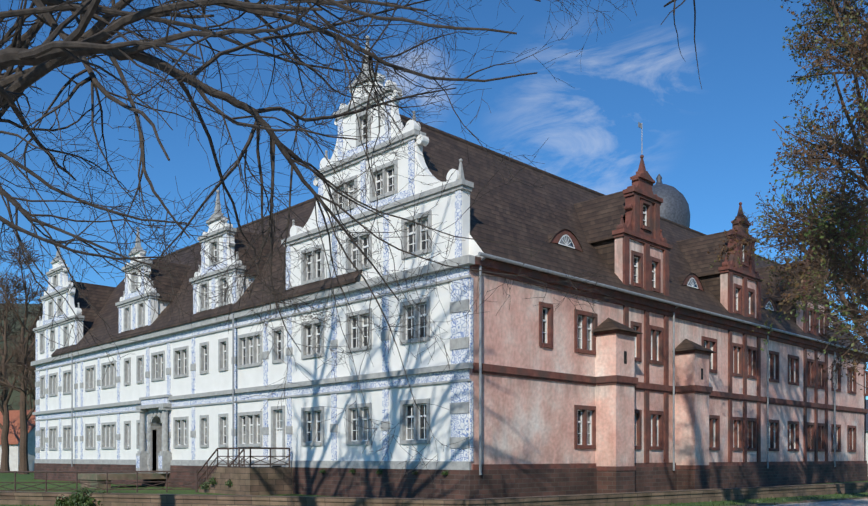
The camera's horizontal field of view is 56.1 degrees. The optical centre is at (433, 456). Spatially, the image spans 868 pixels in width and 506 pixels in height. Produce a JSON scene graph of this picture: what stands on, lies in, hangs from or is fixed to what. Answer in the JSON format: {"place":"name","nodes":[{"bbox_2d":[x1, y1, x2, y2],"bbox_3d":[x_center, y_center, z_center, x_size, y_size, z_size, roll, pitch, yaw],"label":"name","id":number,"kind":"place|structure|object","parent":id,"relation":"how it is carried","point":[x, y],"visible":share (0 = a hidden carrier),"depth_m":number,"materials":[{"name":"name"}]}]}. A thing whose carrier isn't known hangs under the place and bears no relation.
{"place":"outdoors","nodes":[
{"label":"outdoors","id":0,"kind":"place"},
{"bbox_2d":[0,303,42,410],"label":"hill","id":1,"kind":"structure","parent":0,"point":[15,395],"depth_m":244.75,"materials":[{"name":"plant"}]},
{"bbox_2d":[0,473,867,505],"bbox_3d":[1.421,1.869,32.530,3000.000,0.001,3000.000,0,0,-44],"label":"ground","id":2,"kind":"structure","parent":0,"point":[9,477],"depth_m":44.06,"materials":[{"name":"green plant"}]},
{"bbox_2d":[0,276,35,470],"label":"tree","id":3,"kind":"object","parent":2,"relation":"on","point":[5,396],"visible":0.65,"depth_m":95.14,"materials":[{"name":"brown plant"}]},
{"bbox_2d":[0,410,35,470],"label":"house","id":4,"kind":"structure","parent":2,"relation":"on","point":[14,432],"depth_m":99.91,"materials":[{"name":"paint"}]},
{"bbox_2d":[0,301,42,409],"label":"tree","id":5,"kind":"object","parent":2,"relation":"on","point":[33,396],"visible":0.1,"depth_m":123.73,"materials":[{"name":"brown plant"}]},
{"bbox_2d":[0,234,46,473],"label":"tree","id":6,"kind":"object","parent":2,"relation":"on","point":[24,353],"visible":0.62,"depth_m":87.33,"materials":[{"name":"brown plant"}]},
{"bbox_2d":[0,0,215,140],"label":"tree","id":7,"kind":"object","parent":2,"relation":"on","point":[19,80],"visible":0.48,"depth_m":18.31,"materials":[{"name":"brown plant"}]},
{"bbox_2d":[78,473,165,488],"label":"portal bridge","id":8,"kind":"structure","parent":2,"relation":"on","point":[92,477],"depth_m":49.20,"materials":[{"name":"stone"}]},
{"bbox_2d":[199,467,292,494],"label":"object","id":9,"kind":"structure","parent":2,"relation":"on","point":[261,480],"depth_m":40.40,"materials":[{"name":"stone"}]},
{"bbox_2d":[0,447,289,492],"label":"railings","id":10,"kind":"object","parent":9,"relation":"on","point":[239,464],"visible":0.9,"depth_m":42.29,"materials":[{"name":"metal"}]},
{"bbox_2d":[54,468,447,505],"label":"shrub","id":11,"kind":"object","parent":2,"relation":"on","point":[79,498],"visible":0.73,"depth_m":30.78,"materials":[{"name":"green plant"}]},
{"bbox_2d":[0,0,636,491],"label":"tree","id":12,"kind":"object","parent":2,"relation":"on","point":[72,44],"visible":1,"depth_m":12.68,"materials":[{"name":"brown plant"}]},
{"bbox_2d":[0,482,867,505],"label":"moat wall","id":13,"kind":"structure","parent":2,"relation":"on","point":[597,499],"depth_m":29.98,"materials":[{"name":"stone"}]},
{"bbox_2d":[0,491,867,505],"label":"grass tufts","id":14,"kind":"object","parent":2,"relation":"on","point":[817,495],"visible":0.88,"depth_m":33.93,"materials":[{"name":"green plant"}]},
{"bbox_2d":[31,35,867,498],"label":"castle","id":15,"kind":"structure","parent":2,"relation":"on","point":[671,375],"depth_m":41.37,"materials":[{"name":"white paint"}]},
{"bbox_2d":[661,0,701,88],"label":"tree","id":16,"kind":"object","parent":2,"relation":"on","point":[670,2],"visible":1,"depth_m":20.01,"materials":[{"name":"brown plant"}]},
{"bbox_2d":[707,0,867,389],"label":"tree","id":17,"kind":"object","parent":2,"relation":"on","point":[847,12],"visible":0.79,"depth_m":30.67,"materials":[{"name":"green plant"}]},
{"bbox_2d":[732,497,866,505],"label":"kerb","id":18,"kind":"structure","parent":2,"relation":"on","point":[776,503],"depth_m":33.08,"materials":[{"name":"stone"}]},
{"bbox_2d":[756,72,867,388],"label":"tree","id":19,"kind":"object","parent":2,"relation":"on","point":[864,278],"visible":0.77,"depth_m":18.21,"materials":[{"name":"green plant"}]},
{"bbox_2d":[866,400,867,463],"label":"house","id":20,"kind":"structure","parent":2,"relation":"on","point":[867,432],"depth_m":78.02,"materials":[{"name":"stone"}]},
{"bbox_2d":[0,0,867,399],"label":"sky","id":21,"kind":"structure","parent":0,"point":[716,143],"materials":[{"name":"blue"}]},
{"bbox_2d":[763,498,867,505],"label":"road","id":22,"kind":"structure","parent":0,"point":[857,502],"depth_m":32.63,"materials":[{"name":"grey asphalt"}]}
]}

